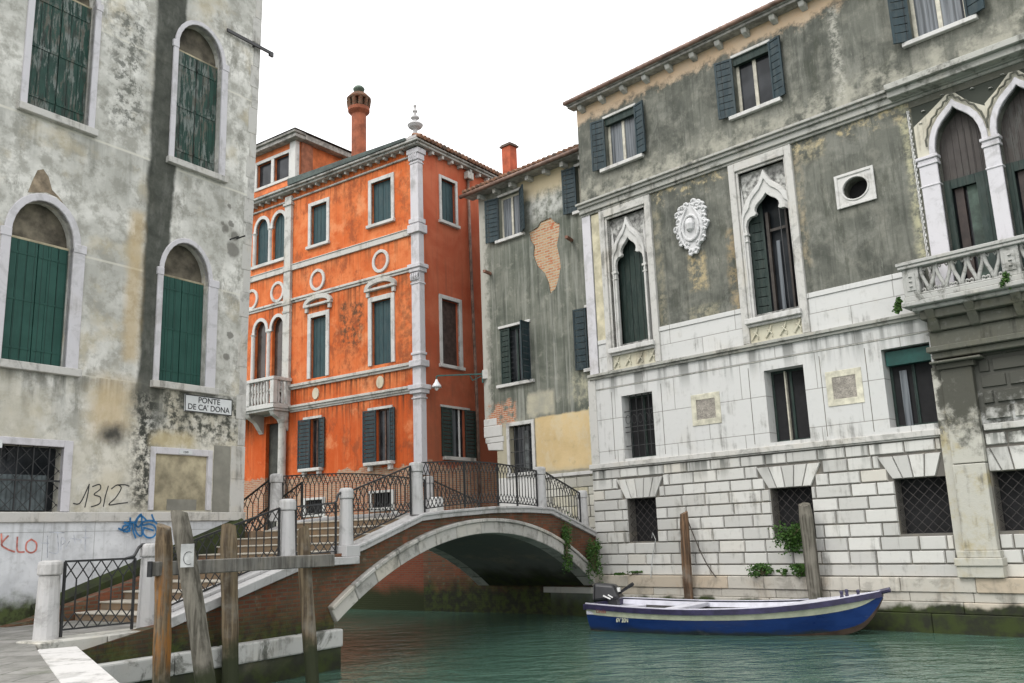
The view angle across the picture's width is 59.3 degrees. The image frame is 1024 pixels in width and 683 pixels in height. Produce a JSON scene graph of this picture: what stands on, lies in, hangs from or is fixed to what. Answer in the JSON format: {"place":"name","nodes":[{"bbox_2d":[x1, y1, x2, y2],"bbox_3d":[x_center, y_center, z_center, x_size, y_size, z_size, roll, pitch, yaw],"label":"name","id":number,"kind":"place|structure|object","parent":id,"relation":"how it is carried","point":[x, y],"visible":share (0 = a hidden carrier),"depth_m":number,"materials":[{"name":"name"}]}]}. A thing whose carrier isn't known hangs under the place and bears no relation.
{"place":"outdoors","nodes":[
{"label":"outdoors","id":0,"kind":"place"},
{"bbox_2d":[0,620,135,682],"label":"quay pavement","id":1,"kind":"structure","parent":0,"point":[23,663],"depth_m":12.71,"materials":[{"name":"grey stone"}]},
{"bbox_2d":[16,628,138,649],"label":"quay kerb","id":2,"kind":"structure","parent":1,"relation":"on","point":[84,641],"depth_m":14.52,"materials":[{"name":"stone"}]},
{"bbox_2d":[0,0,273,625],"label":"pale house","id":3,"kind":"structure","parent":1,"relation":"on","point":[128,134],"depth_m":21.27,"materials":[{"name":"paint"}]},
{"bbox_2d":[0,436,73,511],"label":"window","id":4,"kind":"structure","parent":3,"relation":"in","point":[27,474],"depth_m":19.04,"materials":[{"name":"white stone"}]},
{"bbox_2d":[0,193,86,377],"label":"window","id":5,"kind":"structure","parent":3,"relation":"in","point":[32,237],"depth_m":19.72,"materials":[{"name":"green wood"}]},
{"bbox_2d":[16,0,103,137],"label":"window","id":6,"kind":"structure","parent":3,"relation":"in","point":[54,73],"depth_m":20.91,"materials":[{"name":"green wood"}]},
{"bbox_2d":[150,238,219,394],"bbox_3d":[-8.268,-0.674,22.727,0.470,3.938,1.910,-10,-14,32],"label":"window","id":7,"kind":"structure","parent":3,"relation":"in","point":[179,297],"depth_m":22.76,"materials":[{"name":"green wood"}]},
{"bbox_2d":[166,20,229,183],"bbox_3d":[-8.419,-6.509,24.076,0.470,4.358,1.860,-10,-14,32],"label":"window","id":8,"kind":"structure","parent":3,"relation":"in","point":[191,148],"depth_m":24.12,"materials":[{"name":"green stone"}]},
{"bbox_2d":[184,394,231,415],"bbox_3d":[-7.681,1.615,22.794,0.044,0.430,1.440,-10,-14,32],"label":"street sign","id":9,"kind":"object","parent":3,"relation":"attached to","point":[206,404],"visible":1,"depth_m":22.75,"materials":[{"name":"white ceramic"}]},
{"bbox_2d":[0,461,598,682],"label":"stone bridge","id":10,"kind":"structure","parent":1,"relation":"on","point":[499,545],"depth_m":19.61,"materials":[{"name":"stone"}]},
{"bbox_2d":[560,512,573,573],"bbox_3d":[1.627,6.050,27.075,0.475,1.828,0.299,-2,-12,0],"label":"ivy plant","id":11,"kind":"object","parent":10,"relation":"attached to","point":[566,537],"visible":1,"depth_m":27.02,"materials":[{"name":"green plant"}]},
{"bbox_2d":[585,536,605,582],"bbox_3d":[2.534,6.820,28.044,0.714,1.585,0.570,-2,-12,0],"label":"ivy plant","id":12,"kind":"object","parent":10,"relation":"attached to","point":[591,552],"visible":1,"depth_m":27.98,"materials":[{"name":"green plant"}]},
{"bbox_2d":[429,497,443,511],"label":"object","id":13,"kind":"object","parent":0,"point":[437,509],"visible":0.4,"depth_m":23.26,"materials":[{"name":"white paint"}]},
{"bbox_2d":[256,0,772,172],"label":"sky","id":14,"kind":"structure","parent":0,"point":[481,76],"materials":[{"name":"white"}]},
{"bbox_2d":[272,609,1023,682],"bbox_3d":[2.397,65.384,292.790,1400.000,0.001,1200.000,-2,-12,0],"label":"canal water","id":15,"kind":"structure","parent":0,"point":[390,646],"depth_m":18.92,"materials":[{"name":"teal liquid"}]},
{"bbox_2d":[152,523,172,682],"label":"mooring post","id":16,"kind":"object","parent":15,"relation":"in","point":[162,640],"visible":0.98,"depth_m":14.65,"materials":[{"name":"brown wood"}]},
{"bbox_2d":[147,554,334,576],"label":"timber beam","id":17,"kind":"structure","parent":16,"relation":"attached to","point":[205,566],"depth_m":16.06,"materials":[{"name":"wood"}]},
{"bbox_2d":[171,510,215,682],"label":"mooring post","id":18,"kind":"object","parent":15,"relation":"in","point":[197,626],"visible":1,"depth_m":14.22,"materials":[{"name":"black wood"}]},
{"bbox_2d":[220,523,238,682],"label":"mooring post","id":19,"kind":"object","parent":15,"relation":"in","point":[229,612],"visible":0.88,"depth_m":16.29,"materials":[{"name":"wood"}]},
{"bbox_2d":[297,525,318,682],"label":"mooring post","id":20,"kind":"object","parent":15,"relation":"in","point":[308,626],"visible":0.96,"depth_m":17.07,"materials":[{"name":"brown wood"}]},
{"bbox_2d":[423,537,596,614],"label":"embankment wall","id":21,"kind":"structure","parent":15,"relation":"in","point":[449,586],"depth_m":31.56,"materials":[{"name":"red brick"}]},
{"bbox_2d":[680,511,693,598],"bbox_3d":[5.032,6.920,25.697,0.300,4.091,0.297,-2,-12,0],"label":"mooring post","id":22,"kind":"object","parent":15,"relation":"in","point":[686,559],"visible":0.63,"depth_m":25.75,"materials":[{"name":"brown wood"}]},
{"bbox_2d":[689,523,716,577],"bbox_3d":[5.470,5.979,25.645,0.863,1.696,0.034,-11,-15,34],"label":"rope","id":23,"kind":"object","parent":22,"relation":"hanging from","point":[700,551],"visible":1,"depth_m":25.68,"materials":[{"name":"grey fabric"}]},
{"bbox_2d":[583,582,890,635],"bbox_3d":[5.549,7.071,23.105,8.114,1.685,2.886,-10,-15,34],"label":"motor boat","id":24,"kind":"object","parent":15,"relation":"on","point":[612,608],"visible":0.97,"depth_m":22.03,"materials":[{"name":"blue paint"}]},
{"bbox_2d":[562,0,1023,637],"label":"palace","id":25,"kind":"structure","parent":15,"relation":"in","point":[784,204],"depth_m":24.43,"materials":[{"name":"grey paint"}]},
{"bbox_2d":[590,100,645,173],"bbox_3d":[3.630,-6.814,30.185,0.409,1.990,2.250,10,-17,-44],"label":"window","id":26,"kind":"structure","parent":25,"relation":"in","point":[625,147],"depth_m":30.32,"materials":[{"name":"beige paint"}]},
{"bbox_2d":[610,570,642,575],"bbox_3d":[3.539,7.048,27.405,1.245,0.165,0.240,-3,-12,6],"label":"wall plant","id":27,"kind":"object","parent":25,"relation":"attached to","point":[623,573],"depth_m":27.41,"materials":[{"name":"green plant"}]},
{"bbox_2d":[598,194,661,370],"bbox_3d":[3.907,-1.852,29.196,0.710,5.460,2.120,10,-17,-44],"label":"window","id":28,"kind":"structure","parent":25,"relation":"in","point":[631,242],"depth_m":29.29,"materials":[{"name":"stone"}]},
{"bbox_2d":[625,393,655,457],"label":"window","id":29,"kind":"structure","parent":25,"relation":"in","point":[641,416],"depth_m":28.41,"materials":[{"name":"black metal"}]},
{"bbox_2d":[629,498,657,541],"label":"window","id":30,"kind":"structure","parent":25,"relation":"in","point":[646,513],"depth_m":27.93,"materials":[{"name":"metal"}]},
{"bbox_2d":[650,532,655,577],"bbox_3d":[4.208,6.395,26.976,0.191,1.316,0.238,3,-13,-22],"label":"hanging cable","id":31,"kind":"object","parent":25,"relation":"hanging from","point":[653,552],"visible":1,"depth_m":27.01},
{"bbox_2d":[714,35,785,121],"bbox_3d":[7.118,-7.753,26.760,0.409,2.060,2.210,10,-17,-44],"label":"window","id":32,"kind":"structure","parent":25,"relation":"in","point":[756,76],"depth_m":26.88,"materials":[{"name":"beige paint"}]},
{"bbox_2d":[745,563,773,577],"bbox_3d":[6.734,6.190,24.360,0.854,0.415,0.386,-4,-12,8],"label":"wall plant","id":33,"kind":"object","parent":25,"relation":"on","point":[762,567],"depth_m":24.33,"materials":[{"name":"green plant"}]},
{"bbox_2d":[727,144,810,344],"bbox_3d":[7.406,-2.718,25.759,0.730,5.460,2.040,10,-17,-44],"label":"window","id":34,"kind":"structure","parent":25,"relation":"in","point":[768,196],"depth_m":25.88,"materials":[{"name":"stone"}]},
{"bbox_2d":[776,566,787,575],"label":"wall plant","id":35,"kind":"object","parent":25,"relation":"on","point":[784,571],"depth_m":23.88,"materials":[{"name":"green plant"}]},
{"bbox_2d":[768,521,802,555],"bbox_3d":[7.402,5.220,23.913,1.243,0.929,0.532,0,-12,-9],"label":"wall plant","id":36,"kind":"object","parent":25,"relation":"attached to","point":[792,535],"depth_m":23.82,"materials":[{"name":"green plant"}]},
{"bbox_2d":[771,367,810,441],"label":"window","id":37,"kind":"structure","parent":25,"relation":"in","point":[788,386],"depth_m":24.95,"materials":[{"name":"black glass"}]},
{"bbox_2d":[773,487,815,537],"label":"window","id":38,"kind":"structure","parent":25,"relation":"in","point":[789,499],"depth_m":24.55,"materials":[{"name":"metal"}]},
{"bbox_2d":[789,563,805,578],"bbox_3d":[7.601,5.994,23.509,0.699,0.414,0.401,-2,-12,0],"label":"wall plant","id":39,"kind":"object","parent":25,"relation":"on","point":[798,568],"depth_m":23.49,"materials":[{"name":"green plant"}]},
{"bbox_2d":[834,165,876,209],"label":"window","id":40,"kind":"structure","parent":25,"relation":"in","point":[863,191],"depth_m":24.07,"materials":[{"name":"stone"}]},
{"bbox_2d":[892,296,902,313],"bbox_3d":[9.516,-0.875,22.205,0.253,0.456,0.511,-4,-12,9],"label":"wall plant","id":41,"kind":"object","parent":25,"relation":"attached to","point":[897,307],"depth_m":22.11,"materials":[{"name":"green plant"}]},
{"bbox_2d":[885,345,937,426],"bbox_3d":[10.062,1.119,22.512,0.280,1.990,1.200,10,-17,-44],"label":"window","id":42,"kind":"structure","parent":25,"relation":"in","point":[914,402],"depth_m":22.58,"materials":[{"name":"black glass"}]},
{"bbox_2d":[896,477,952,533],"bbox_3d":[10.138,3.995,21.952,0.324,1.340,1.270,10,-17,-44],"label":"window","id":43,"kind":"structure","parent":25,"relation":"in","point":[926,506],"depth_m":22.04,"materials":[{"name":"metal"}]},
{"bbox_2d":[887,0,984,48],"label":"window","id":44,"kind":"structure","parent":25,"relation":"in","point":[930,18],"depth_m":23.28,"materials":[{"name":"beige paint"}]},
{"bbox_2d":[940,110,1002,284],"bbox_3d":[11.297,-3.503,22.144,0.260,4.720,1.130,10,-17,-44],"label":"balcony door","id":45,"kind":"structure","parent":25,"relation":"in","point":[966,184],"depth_m":22.22,"materials":[{"name":"green paint"}]},
{"bbox_2d":[999,270,1010,289],"bbox_3d":[11.101,-1.386,20.216,0.346,0.473,0.180,-2,-12,0],"label":"wall plant","id":46,"kind":"object","parent":25,"relation":"attached to","point":[1004,279],"depth_m":20.21,"materials":[{"name":"green plant"}]},
{"bbox_2d":[994,470,1023,530],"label":"window","id":47,"kind":"structure","parent":25,"relation":"in","point":[1011,483],"depth_m":20.71,"materials":[{"name":"metal"}]},
{"bbox_2d":[1001,89,1023,267],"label":"balcony door","id":48,"kind":"structure","parent":25,"relation":"in","point":[1012,124],"depth_m":21.49,"materials":[{"name":"green paint"}]},
{"bbox_2d":[798,502,822,602],"bbox_3d":[7.757,6.213,23.004,0.484,4.160,0.372,2,-13,-17],"label":"mooring post","id":49,"kind":"object","parent":15,"relation":"in","point":[810,556],"visible":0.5,"depth_m":23.04,"materials":[{"name":"grey wood"}]},
{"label":"quay wall","id":50,"kind":"structure","parent":15,"relation":"in","visible":0},
{"bbox_2d":[37,646,118,682],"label":"quay kerb","id":51,"kind":"structure","parent":50,"relation":"on","point":[75,664],"depth_m":10.97,"materials":[{"name":"stone"}]},
{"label":"alley pavement","id":52,"kind":"structure","parent":0,"visible":0},
{"bbox_2d":[244,85,501,610],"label":"orange house","id":53,"kind":"structure","parent":52,"relation":"on","point":[365,320],"depth_m":37.34,"materials":[{"name":"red paint"}]},
{"bbox_2d":[250,313,282,404],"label":"window","id":54,"kind":"structure","parent":53,"relation":"in","point":[263,353],"depth_m":40.42,"materials":[{"name":"stone"}]},
{"bbox_2d":[251,210,284,270],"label":"window","id":55,"kind":"structure","parent":53,"relation":"in","point":[265,229],"depth_m":41.40,"materials":[{"name":"stone"}]},
{"bbox_2d":[267,423,277,529],"bbox_3d":[-10.197,5.902,38.936,1.000,4.720,0.040,-11,-15,35],"label":"door","id":56,"kind":"structure","parent":53,"relation":"in","point":[273,429],"depth_m":39.29,"materials":[{"name":"grey wood"}]},
{"bbox_2d":[297,415,324,476],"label":"window","id":57,"kind":"structure","parent":53,"relation":"in","point":[303,468],"depth_m":37.63,"materials":[{"name":"grey wood"}]},
{"bbox_2d":[303,497,326,516],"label":"basement window","id":58,"kind":"structure","parent":53,"relation":"in","point":[316,498],"depth_m":37.00,"materials":[{"name":"stone"}]},
{"bbox_2d":[305,197,329,249],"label":"window","id":59,"kind":"structure","parent":53,"relation":"in","point":[321,234],"depth_m":39.55,"materials":[{"name":"stone"}]},
{"bbox_2d":[303,293,332,378],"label":"window","id":60,"kind":"structure","parent":53,"relation":"in","point":[321,325],"depth_m":38.41,"materials":[{"name":"stone"}]},
{"bbox_2d":[362,405,394,470],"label":"window","id":61,"kind":"structure","parent":53,"relation":"in","point":[386,434],"depth_m":35.38,"materials":[{"name":"grey wood"}]},
{"bbox_2d":[366,172,394,229],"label":"window","id":62,"kind":"structure","parent":53,"relation":"in","point":[384,205],"depth_m":37.39,"materials":[{"name":"stone"}]},
{"bbox_2d":[364,276,396,366],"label":"window","id":63,"kind":"structure","parent":53,"relation":"in","point":[384,311],"depth_m":36.28,"materials":[{"name":"stone"}]},
{"bbox_2d":[369,489,398,512],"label":"basement window","id":64,"kind":"structure","parent":53,"relation":"in","point":[382,491],"depth_m":34.78,"materials":[{"name":"stone"}]},
{"bbox_2d":[438,174,460,229],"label":"window","id":65,"kind":"structure","parent":53,"relation":"in","point":[445,189],"depth_m":37.70,"materials":[{"name":"stone"}]},
{"bbox_2d":[439,294,465,370],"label":"window","id":66,"kind":"structure","parent":53,"relation":"in","point":[447,310],"depth_m":36.57,"materials":[{"name":"stone"}]},
{"bbox_2d":[440,404,476,460],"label":"window","id":67,"kind":"structure","parent":53,"relation":"in","point":[455,437],"depth_m":35.85,"materials":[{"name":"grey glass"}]},
{"bbox_2d":[459,142,595,529],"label":"grey house","id":68,"kind":"structure","parent":52,"relation":"on","point":[536,363],"depth_m":32.98,"materials":[{"name":"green paint"}]},
{"bbox_2d":[432,370,487,390],"bbox_3d":[-1.984,1.482,34.383,2.200,0.740,0.400,-2,-12,0],"label":"wall lamp","id":69,"kind":"object","parent":68,"relation":"attached to","point":[436,385],"visible":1,"depth_m":34.42,"materials":[{"name":"white metal"}]},
{"bbox_2d":[484,184,524,243],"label":"window","id":70,"kind":"structure","parent":68,"relation":"in","point":[513,221],"depth_m":34.96,"materials":[{"name":"beige paint"}]},
{"bbox_2d":[496,319,534,388],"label":"window","id":71,"kind":"structure","parent":68,"relation":"in","point":[519,335],"depth_m":33.44,"materials":[{"name":"green paint"}]},
{"bbox_2d":[506,419,535,476],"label":"window","id":72,"kind":"structure","parent":68,"relation":"in","point":[524,452],"depth_m":32.88,"materials":[{"name":"stone"}]},
{"bbox_2d":[561,163,580,215],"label":"window","id":73,"kind":"structure","parent":68,"relation":"in","point":[573,210],"depth_m":32.59,"materials":[{"name":"beige paint"}]},
{"bbox_2d":[572,305,589,372],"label":"window","id":74,"kind":"structure","parent":68,"relation":"in","point":[584,366],"depth_m":31.34,"materials":[{"name":"beige paint"}]},
{"bbox_2d":[588,407,591,463],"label":"corner quoins","id":75,"kind":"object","parent":68,"relation":"in","point":[588,407],"depth_m":30.53,"materials":[{"name":"white stone"}]},
{"bbox_2d":[551,593,593,615],"bbox_3d":[0.446,9.135,30.492,0.380,1.300,6.350,10,-17,-44],"label":"embankment foot","id":76,"kind":"object","parent":52,"relation":"on","point":[570,604],"visible":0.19,"depth_m":28.88},
{"bbox_2d":[543,587,592,593],"bbox_3d":[0.406,8.416,30.668,0.470,0.180,6.400,10,-17,-44],"label":"embankment ledge","id":77,"kind":"object","parent":76,"relation":"on","point":[588,590],"visible":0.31,"depth_m":28.93,"materials":[{"name":"stone"}]}
]}

